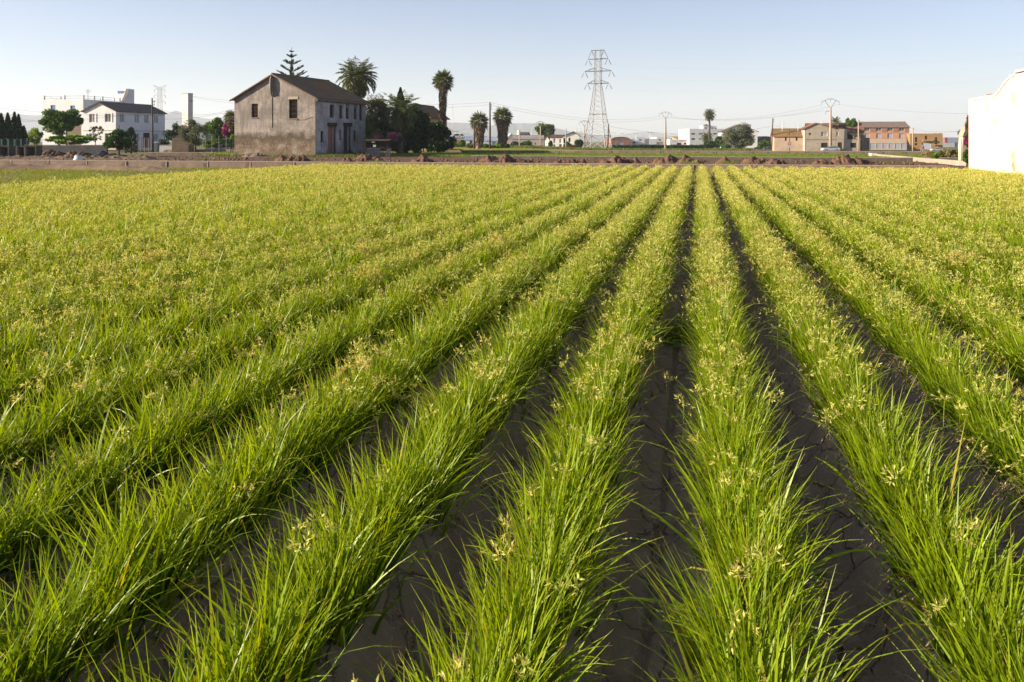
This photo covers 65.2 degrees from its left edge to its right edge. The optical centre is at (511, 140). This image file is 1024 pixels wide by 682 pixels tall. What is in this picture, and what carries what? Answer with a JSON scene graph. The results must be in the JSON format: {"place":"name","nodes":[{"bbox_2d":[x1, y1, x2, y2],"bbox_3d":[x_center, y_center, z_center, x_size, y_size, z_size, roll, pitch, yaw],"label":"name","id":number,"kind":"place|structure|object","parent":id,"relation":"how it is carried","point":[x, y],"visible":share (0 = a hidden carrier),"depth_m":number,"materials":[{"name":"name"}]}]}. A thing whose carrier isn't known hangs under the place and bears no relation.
{"place":"outdoors","nodes":[
{"label":"outdoors","id":0,"kind":"place"},
{"bbox_2d":[45,134,95,145],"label":"vine pergola","id":1,"kind":"object","parent":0,"point":[74,139],"visible":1,"depth_m":91.17,"materials":[{"name":"green plant"}]},
{"bbox_2d":[0,166,257,185],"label":"dry grass field","id":2,"kind":"structure","parent":0,"point":[7,175],"depth_m":38.25,"materials":[{"name":"green plant"}]},
{"bbox_2d":[0,163,204,171],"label":"soil ridge","id":3,"kind":"structure","parent":2,"relation":"on","point":[9,166],"depth_m":43.62,"materials":[{"name":"soil"}]},
{"bbox_2d":[127,155,469,158],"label":"farmyard","id":4,"kind":"structure","parent":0,"point":[172,156],"depth_m":78.75,"materials":[{"name":"red soil"}]},
{"bbox_2d":[33,145,107,154],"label":"block wall","id":5,"kind":"structure","parent":4,"relation":"on","point":[92,150],"depth_m":84.39,"materials":[{"name":"concrete"}]},
{"bbox_2d":[102,128,132,153],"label":"citrus tree","id":6,"kind":"object","parent":4,"relation":"on","point":[117,139],"visible":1,"depth_m":81.45,"materials":[{"name":"green plant"}]},
{"bbox_2d":[200,153,366,156],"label":"weeds","id":7,"kind":"object","parent":4,"relation":"on","point":[317,155],"visible":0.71,"depth_m":82.28,"materials":[{"name":"green plant"}]},
{"bbox_2d":[229,73,368,155],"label":"farmhouse","id":8,"kind":"object","parent":4,"relation":"on","point":[281,114],"visible":0.97,"depth_m":85.04,"materials":[{"name":"paint"}]},
{"bbox_2d":[290,99,296,118],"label":"window","id":9,"kind":"structure","parent":8,"relation":"in","point":[293,102],"depth_m":83.90,"materials":[{"name":"brown wood"}]},
{"bbox_2d":[328,126,331,153],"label":"door","id":10,"kind":"structure","parent":8,"relation":"in","point":[329,127],"depth_m":85.74,"materials":[{"name":"wood"}]},
{"bbox_2d":[364,139,391,156],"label":"shed","id":11,"kind":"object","parent":4,"relation":"on","point":[383,144],"visible":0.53,"depth_m":82.10,"materials":[{"name":"brown wood"}]},
{"bbox_2d":[3,111,606,140],"bbox_3d":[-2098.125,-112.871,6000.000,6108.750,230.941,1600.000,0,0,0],"label":"mountains","id":12,"kind":"structure","parent":0,"point":[28,122],"depth_m":5688.76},
{"bbox_2d":[13,157,968,168],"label":"dirt headland","id":13,"kind":"structure","parent":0,"point":[331,160],"depth_m":64.55,"materials":[{"name":"red soil"}]},
{"bbox_2d":[275,155,311,161],"bbox_3d":[-15.901,1.340,57.973,3.360,0.721,2.030,0,0,0],"label":"dirt heap","id":14,"kind":"object","parent":13,"relation":"on","point":[291,158],"visible":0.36,"depth_m":57.66,"materials":[{"name":"red soil"}]},
{"bbox_2d":[0,156,968,168],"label":"clods","id":15,"kind":"object","parent":13,"relation":"on","point":[454,160],"visible":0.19,"depth_m":63.24,"materials":[{"name":"red soil"}]},
{"bbox_2d":[50,156,940,164],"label":"weeds","id":16,"kind":"object","parent":13,"relation":"on","point":[536,158],"visible":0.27,"depth_m":64.23,"materials":[{"name":"green plant"}]},
{"bbox_2d":[652,154,678,163],"bbox_3d":[11.022,1.311,56.991,2.450,0.778,2.030,0,0,0],"label":"dirt heap","id":17,"kind":"object","parent":13,"relation":"on","point":[669,159],"visible":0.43,"depth_m":56.63,"materials":[{"name":"red soil"}]},
{"bbox_2d":[958,125,968,160],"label":"ruined arch","id":18,"kind":"structure","parent":13,"relation":"on","point":[961,133],"depth_m":56.22,"materials":[{"name":"stone"}]},
{"bbox_2d":[29,141,957,661],"bbox_3d":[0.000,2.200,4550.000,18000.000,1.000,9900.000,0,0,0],"label":"ground","id":19,"kind":"structure","parent":0,"point":[597,143],"depth_m":209.25,"materials":[{"name":"soil"}]},
{"bbox_2d":[2,112,10,138],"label":"cypress","id":20,"kind":"object","parent":19,"relation":"on","point":[6,122],"visible":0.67,"depth_m":89.73,"materials":[{"name":"green plant"}]},
{"bbox_2d":[0,145,14,155],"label":"precast box","id":21,"kind":"object","parent":19,"relation":"on","point":[5,150],"visible":0.74,"depth_m":79.48,"materials":[{"name":"concrete"}]},
{"bbox_2d":[0,138,27,154],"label":"netting fence","id":22,"kind":"object","parent":19,"relation":"on","point":[14,142],"visible":0.41,"depth_m":88.00,"materials":[{"name":"fabric"}]},
{"bbox_2d":[9,112,19,138],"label":"cypress","id":23,"kind":"object","parent":19,"relation":"on","point":[13,120],"visible":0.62,"depth_m":89.76,"materials":[{"name":"green plant"}]},
{"bbox_2d":[13,114,21,138],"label":"cypress","id":24,"kind":"object","parent":19,"relation":"on","point":[18,127],"visible":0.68,"depth_m":89.77,"materials":[{"name":"green plant"}]},
{"bbox_2d":[24,144,41,155],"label":"precast box","id":25,"kind":"object","parent":19,"relation":"on","point":[30,150],"visible":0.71,"depth_m":79.38,"materials":[{"name":"concrete"}]},
{"bbox_2d":[27,127,43,144],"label":"bush","id":26,"kind":"object","parent":19,"relation":"on","point":[34,139],"visible":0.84,"depth_m":97.64,"materials":[{"name":"green plant"}]},
{"bbox_2d":[42,149,65,156],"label":"dirt heap","id":27,"kind":"object","parent":19,"relation":"on","point":[51,152],"visible":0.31,"depth_m":81.48,"materials":[{"name":"red soil"}]},
{"bbox_2d":[38,108,83,144],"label":"leafy tree","id":28,"kind":"object","parent":19,"relation":"on","point":[57,122],"visible":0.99,"depth_m":93.95,"materials":[{"name":"green plant"}]},
{"bbox_2d":[0,154,156,159],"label":"soil bank","id":29,"kind":"structure","parent":19,"relation":"on","point":[93,157],"depth_m":69.39,"materials":[{"name":"soil"}]},
{"bbox_2d":[42,89,133,145],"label":"terrace house","id":30,"kind":"structure","parent":19,"relation":"on","point":[65,104],"depth_m":141.57,"materials":[{"name":"white paint"}]},
{"bbox_2d":[80,101,167,149],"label":"white house","id":31,"kind":"structure","parent":19,"relation":"on","point":[140,125],"depth_m":124.61,"materials":[{"name":"paint"}]},
{"bbox_2d":[124,127,137,152],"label":"thuja","id":32,"kind":"object","parent":19,"relation":"on","point":[131,130],"visible":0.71,"depth_m":107.78,"materials":[{"name":"green plant"}]},
{"bbox_2d":[163,123,181,140],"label":"dark tree","id":33,"kind":"object","parent":19,"relation":"on","point":[169,135],"visible":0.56,"depth_m":121.45,"materials":[{"name":"green plant"}]},
{"bbox_2d":[148,152,213,155],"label":"concrete channel","id":34,"kind":"object","parent":19,"relation":"on","point":[181,153],"visible":0.52,"depth_m":88.39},
{"bbox_2d":[172,135,193,151],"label":"brick hut","id":35,"kind":"object","parent":19,"relation":"on","point":[178,145],"visible":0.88,"depth_m":108.00,"materials":[{"name":"brick"}]},
{"bbox_2d":[181,93,192,135],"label":"transformer tower","id":36,"kind":"structure","parent":19,"relation":"on","point":[187,104],"depth_m":164.40,"materials":[{"name":"concrete"}]},
{"bbox_2d":[177,119,210,151],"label":"olive tree","id":37,"kind":"object","parent":19,"relation":"on","point":[194,128],"visible":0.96,"depth_m":103.62,"materials":[{"name":"green plant"}]},
{"bbox_2d":[201,117,225,148],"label":"fig tree","id":38,"kind":"object","parent":19,"relation":"on","point":[216,126],"visible":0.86,"depth_m":111.07,"materials":[{"name":"green plant"}]},
{"bbox_2d":[201,138,233,147],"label":"garden hedge","id":39,"kind":"object","parent":19,"relation":"on","point":[215,143],"visible":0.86,"depth_m":98.36,"materials":[{"name":"green plant"}]},
{"bbox_2d":[221,121,233,151],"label":"bougainvillea","id":40,"kind":"object","parent":19,"relation":"on","point":[226,131],"visible":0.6,"depth_m":105.47,"materials":[{"name":"pink plant"}]},
{"bbox_2d":[0,165,635,514],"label":"crop row","id":41,"kind":"object","parent":19,"relation":"on","point":[14,433],"visible":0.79,"depth_m":4.87,"materials":[{"name":"green plant"}]},
{"bbox_2d":[0,165,649,618],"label":"crop row","id":42,"kind":"object","parent":19,"relation":"on","point":[184,419],"visible":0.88,"depth_m":3.92,"materials":[{"name":"green plant"}]},
{"bbox_2d":[335,56,377,97],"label":"date palm","id":43,"kind":"object","parent":19,"relation":"on","point":[355,81],"visible":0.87,"depth_m":103.11,"materials":[{"name":"green plant"}]},
{"bbox_2d":[353,154,380,161],"bbox_3d":[-10.842,1.322,59.995,3.080,0.756,2.240,0,0,0],"label":"dirt heap","id":44,"kind":"object","parent":19,"relation":"on","point":[365,157],"visible":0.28,"depth_m":59.65,"materials":[{"name":"red soil"}]},
{"bbox_2d":[365,118,373,139],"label":"green bush","id":45,"kind":"object","parent":19,"relation":"on","point":[369,128],"visible":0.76,"depth_m":87.91,"materials":[{"name":"green plant"}]},
{"bbox_2d":[366,93,390,133],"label":"magnolia","id":46,"kind":"object","parent":19,"relation":"on","point":[372,105],"visible":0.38,"depth_m":95.52,"materials":[{"name":"green plant"}]},
{"bbox_2d":[372,130,404,146],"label":"oleander","id":47,"kind":"object","parent":19,"relation":"on","point":[393,136],"visible":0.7,"depth_m":85.14,"materials":[{"name":"pink plant"}]},
{"bbox_2d":[373,120,420,153],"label":"laurel","id":48,"kind":"object","parent":19,"relation":"on","point":[413,143],"visible":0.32,"depth_m":92.43,"materials":[{"name":"green plant"}]},
{"bbox_2d":[376,90,423,153],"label":"canary palm","id":49,"kind":"object","parent":19,"relation":"on","point":[397,117],"visible":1,"depth_m":89.33,"materials":[{"name":"green plant"}]},
{"bbox_2d":[405,106,433,153],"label":"ivy tree","id":50,"kind":"object","parent":19,"relation":"on","point":[423,124],"visible":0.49,"depth_m":96.25,"materials":[{"name":"green plant"}]},
{"bbox_2d":[427,120,451,152],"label":"ivy tree","id":51,"kind":"object","parent":19,"relation":"on","point":[439,136],"visible":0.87,"depth_m":99.39,"materials":[{"name":"green plant"}]},
{"bbox_2d":[0,160,947,170],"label":"concrete channel","id":52,"kind":"object","parent":19,"relation":"on","point":[207,164],"visible":0.34,"depth_m":46.15,"materials":[{"name":"concrete"}]},
{"bbox_2d":[477,154,533,163],"bbox_3d":[-0.376,1.282,54.984,4.480,0.836,2.030,0,0,0],"label":"dirt heap","id":53,"kind":"object","parent":19,"relation":"on","point":[504,158],"visible":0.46,"depth_m":54.67,"materials":[{"name":"red soil"}]},
{"bbox_2d":[512,135,543,145],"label":"barn","id":54,"kind":"structure","parent":19,"relation":"on","point":[534,141],"depth_m":240.42,"materials":[{"name":"paint"}]},
{"bbox_2d":[534,123,555,137],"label":"round tree","id":55,"kind":"object","parent":19,"relation":"on","point":[547,129],"visible":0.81,"depth_m":267.04,"materials":[{"name":"green plant"}]},
{"bbox_2d":[164,149,938,154],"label":"grass field","id":56,"kind":"structure","parent":19,"relation":"on","point":[612,151],"depth_m":95.96,"materials":[{"name":"plant"}]},
{"bbox_2d":[549,134,562,146],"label":"farm wing","id":57,"kind":"structure","parent":19,"relation":"on","point":[557,141],"depth_m":235.86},
{"bbox_2d":[563,131,580,146],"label":"gabled house","id":58,"kind":"structure","parent":19,"relation":"on","point":[572,137],"depth_m":235.01,"materials":[{"name":"white paint"}]},
{"bbox_2d":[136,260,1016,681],"bbox_3d":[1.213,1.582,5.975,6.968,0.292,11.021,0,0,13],"label":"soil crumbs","id":59,"kind":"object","parent":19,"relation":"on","point":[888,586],"visible":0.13,"depth_m":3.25,"materials":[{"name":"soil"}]},
{"bbox_2d":[581,50,614,148],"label":"power tower","id":60,"kind":"structure","parent":19,"relation":"on","point":[599,81],"depth_m":261.55,"materials":[{"name":"metal"}]},
{"bbox_2d":[599,155,629,163],"bbox_3d":[7.011,1.306,54.984,2.940,0.788,2.030,0,0,0],"label":"dirt heap","id":61,"kind":"object","parent":19,"relation":"on","point":[616,159],"visible":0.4,"depth_m":54.68,"materials":[{"name":"red soil"}]},
{"bbox_2d":[606,137,630,145],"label":"warehouse","id":62,"kind":"structure","parent":19,"relation":"on","point":[621,140],"depth_m":380.00,"materials":[{"name":"red brick"}]},
{"bbox_2d":[611,144,703,148],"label":"hedge","id":63,"kind":"object","parent":19,"relation":"on","point":[653,146],"visible":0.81,"depth_m":261.25,"materials":[{"name":"green plant"}]},
{"bbox_2d":[667,139,686,144],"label":"warehouse","id":64,"kind":"structure","parent":19,"relation":"on","point":[677,141],"depth_m":350.00,"materials":[{"name":"white paint"}]},
{"bbox_2d":[679,124,722,144],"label":"warehouse","id":65,"kind":"structure","parent":19,"relation":"on","point":[692,136],"depth_m":345.00,"materials":[{"name":"white paint"}]},
{"bbox_2d":[703,108,715,148],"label":"date palm","id":66,"kind":"object","parent":19,"relation":"on","point":[710,113],"visible":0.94,"depth_m":249.69,"materials":[{"name":"green plant"}]},
{"bbox_2d":[470,155,957,161],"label":"concrete channel","id":67,"kind":"object","parent":19,"relation":"on","point":[909,159],"visible":0.35,"depth_m":67.01,"materials":[{"name":"concrete"}]},
{"bbox_2d":[721,122,754,148],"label":"olive tree","id":68,"kind":"object","parent":19,"relation":"on","point":[740,138],"visible":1,"depth_m":226.05,"materials":[{"name":"green plant"}]},
{"bbox_2d":[718,124,758,147],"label":"white house","id":69,"kind":"structure","parent":19,"relation":"on","point":[736,128],"depth_m":298.97,"materials":[{"name":"paint"}]},
{"bbox_2d":[741,156,767,163],"bbox_3d":[17.066,1.377,55.974,2.450,0.647,1.610,0,0,0],"label":"dirt heap","id":70,"kind":"object","parent":19,"relation":"on","point":[753,160],"visible":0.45,"depth_m":55.72,"materials":[{"name":"red soil"}]},
{"bbox_2d":[770,128,802,150],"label":"barn","id":71,"kind":"structure","parent":19,"relation":"on","point":[780,139],"depth_m":203.66,"materials":[{"name":"paint"}]},
{"bbox_2d":[800,123,835,150],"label":"grey house","id":72,"kind":"structure","parent":19,"relation":"on","point":[815,136],"depth_m":200.31,"materials":[{"name":"paint"}]},
{"bbox_2d":[822,99,838,150],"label":"power pole","id":73,"kind":"object","parent":19,"relation":"on","point":[830,127],"visible":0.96,"depth_m":197.79,"materials":[{"name":"concrete"}]},
{"bbox_2d":[805,123,864,138],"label":"house","id":74,"kind":"structure","parent":19,"relation":"on","point":[853,130],"depth_m":212.19,"materials":[{"name":"red tile"}]},
{"bbox_2d":[835,129,846,150],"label":"house extension","id":75,"kind":"object","parent":19,"relation":"on","point":[841,139],"visible":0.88,"depth_m":198.99,"materials":[{"name":"paint"}]},
{"bbox_2d":[847,133,859,150],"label":"annex","id":76,"kind":"object","parent":19,"relation":"on","point":[852,143],"visible":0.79,"depth_m":198.52,"materials":[{"name":"paint"}]},
{"bbox_2d":[830,154,880,164],"bbox_3d":[23.106,1.289,53.995,4.200,0.823,2.100,0,0,0],"label":"dirt heap","id":77,"kind":"object","parent":19,"relation":"on","point":[846,159],"visible":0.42,"depth_m":53.64,"materials":[{"name":"red soil"}]},
{"bbox_2d":[860,135,869,150],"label":"gate pier","id":78,"kind":"structure","parent":19,"relation":"on","point":[864,144],"depth_m":201.58,"materials":[{"name":"concrete"}]},
{"bbox_2d":[857,122,910,138],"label":"orange building","id":79,"kind":"structure","parent":19,"relation":"on","point":[885,130],"depth_m":240.83,"materials":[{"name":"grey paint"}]},
{"bbox_2d":[870,139,906,149],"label":"garage block","id":80,"kind":"structure","parent":19,"relation":"on","point":[888,144],"depth_m":232.57,"materials":[{"name":"concrete"}]},
{"bbox_2d":[869,153,968,165],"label":"concrete kerb","id":81,"kind":"structure","parent":19,"relation":"on","point":[947,161],"depth_m":57.39,"materials":[{"name":"concrete"}]},
{"bbox_2d":[907,133,942,150],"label":"ochre building","id":82,"kind":"structure","parent":19,"relation":"on","point":[928,141],"depth_m":213.24,"materials":[{"name":"paint"}]},
{"bbox_2d":[943,137,958,146],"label":"warehouse","id":83,"kind":"structure","parent":19,"relation":"on","point":[950,141],"depth_m":330.00,"materials":[{"name":"white paint"}]},
{"bbox_2d":[963,115,968,148],"bbox_3d":[31.173,-0.053,54.538,0.811,3.470,0.621,0,0,-20],"label":"bougainvillea","id":84,"kind":"object","parent":19,"relation":"on","point":[966,139],"visible":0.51,"depth_m":54.47,"materials":[{"name":"green plant"}]},
{"bbox_2d":[969,69,1023,173],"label":"white building","id":85,"kind":"structure","parent":19,"relation":"on","point":[996,131],"depth_m":32.16,"materials":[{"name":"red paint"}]},
{"bbox_2d":[0,170,1023,681],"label":"field soil","id":86,"kind":"structure","parent":0,"point":[398,632],"depth_m":3.28,"materials":[{"name":"soil"}]},
{"bbox_2d":[0,162,621,428],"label":"dense crop","id":87,"kind":"object","parent":86,"relation":"on","point":[180,248],"visible":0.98,"depth_m":9.96,"materials":[{"name":"green plant"}]},
{"bbox_2d":[0,165,664,681],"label":"crop row","id":88,"kind":"object","parent":86,"relation":"on","point":[120,591],"visible":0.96,"depth_m":2.97,"materials":[{"name":"green plant"}]},
{"bbox_2d":[46,164,679,681],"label":"crop row","id":89,"kind":"object","parent":86,"relation":"on","point":[400,500],"visible":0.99,"depth_m":2.86,"materials":[{"name":"green plant"}]},
{"bbox_2d":[351,165,695,681],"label":"crop row","id":90,"kind":"object","parent":86,"relation":"on","point":[557,549],"visible":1,"depth_m":2.73,"materials":[{"name":"green plant"}]},
{"bbox_2d":[164,285,1021,681],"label":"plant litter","id":91,"kind":"object","parent":86,"relation":"on","point":[658,495],"visible":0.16,"depth_m":3.24,"materials":[{"name":"plant"}]},
{"bbox_2d":[652,306,697,348],"bbox_3d":[1.336,1.463,6.504,0.906,0.312,0.694,0,0,36],"label":"weed clump","id":92,"kind":"object","parent":86,"relation":"on","point":[671,334],"visible":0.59,"depth_m":6.41,"materials":[{"name":"green plant"}]},
{"bbox_2d":[600,164,932,681],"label":"crop row","id":93,"kind":"object","parent":86,"relation":"on","point":[752,639],"visible":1,"depth_m":2.68,"materials":[{"name":"green plant"}]},
{"bbox_2d":[710,165,1023,681],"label":"crop row","id":94,"kind":"object","parent":86,"relation":"on","point":[975,613],"visible":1,"depth_m":2.93,"materials":[{"name":"green plant"}]},
{"bbox_2d":[725,165,1023,546],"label":"crop row","id":95,"kind":"object","parent":86,"relation":"on","point":[937,369],"visible":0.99,"depth_m":4.89,"materials":[{"name":"green plant"}]},
{"bbox_2d":[741,165,1023,392],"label":"crop row","id":96,"kind":"object","parent":86,"relation":"on","point":[993,325],"visible":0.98,"depth_m":6.88,"materials":[{"name":"green plant"}]},
{"bbox_2d":[755,165,1023,322],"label":"dense crop","id":97,"kind":"object","parent":86,"relation":"on","point":[964,221],"visible":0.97,"depth_m":13.96,"materials":[{"name":"green plant"}]},
{"bbox_2d":[0,0,1023,136],"label":"sky","id":98,"kind":"structure","parent":0,"point":[213,49],"materials":[{"name":"blue"}]},
{"bbox_2d":[163,147,864,151],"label":"short grass","id":99,"kind":"structure","parent":0,"point":[492,149],"depth_m":148.35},
{"bbox_2d":[464,143,756,150],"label":"rough grass","id":100,"kind":"structure","parent":0,"point":[648,149],"depth_m":183.20,"materials":[{"name":"plant"}]},
{"bbox_2d":[605,132,678,138],"bbox_3d":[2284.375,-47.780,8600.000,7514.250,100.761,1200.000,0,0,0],"label":"mountains","id":101,"kind":"structure","parent":0,"point":[646,135],"depth_m":8381.40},
{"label":"yellow field","id":102,"kind":"structure","parent":0,"visible":0},
{"bbox_2d":[222,109,233,148],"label":"fan palm","id":103,"kind":"object","parent":102,"relation":"on","point":[228,116],"visible":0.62,"depth_m":124.41,"materials":[{"name":"green plant"}]},
{"bbox_2d":[276,50,308,76],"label":"norfolk pine","id":104,"kind":"object","parent":102,"relation":"on","point":[291,63],"visible":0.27,"depth_m":107.59,"materials":[{"name":"green plant"}]},
{"bbox_2d":[408,104,449,150],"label":"brick villa","id":105,"kind":"object","parent":102,"relation":"on","point":[433,111],"visible":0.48,"depth_m":120.14,"materials":[{"name":"tile"}]},
{"bbox_2d":[431,68,453,125],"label":"fan palm","id":106,"kind":"object","parent":102,"relation":"on","point":[444,83],"visible":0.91,"depth_m":103.65,"materials":[{"name":"green plant"}]},
{"bbox_2d":[469,111,488,147],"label":"fan palm","id":107,"kind":"object","parent":102,"relation":"on","point":[481,125],"visible":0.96,"depth_m":169.29,"materials":[{"name":"green plant"}]},
{"bbox_2d":[491,106,514,147],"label":"fan palm","id":108,"kind":"object","parent":102,"relation":"on","point":[504,121],"visible":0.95,"depth_m":171.27,"materials":[{"name":"green plant"}]},
{"label":"green field","id":109,"kind":"structure","parent":0,"visible":0},
{"bbox_2d":[136,151,927,157],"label":"short grass","id":110,"kind":"structure","parent":109,"relation":"on","point":[563,154],"depth_m":84.30,"materials":[{"name":"plant"}]},
{"bbox_2d":[942,149,957,157],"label":"dry shrub","id":111,"kind":"object","parent":109,"relation":"on","point":[951,153],"visible":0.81,"depth_m":65.62,"materials":[{"name":"beige plant"}]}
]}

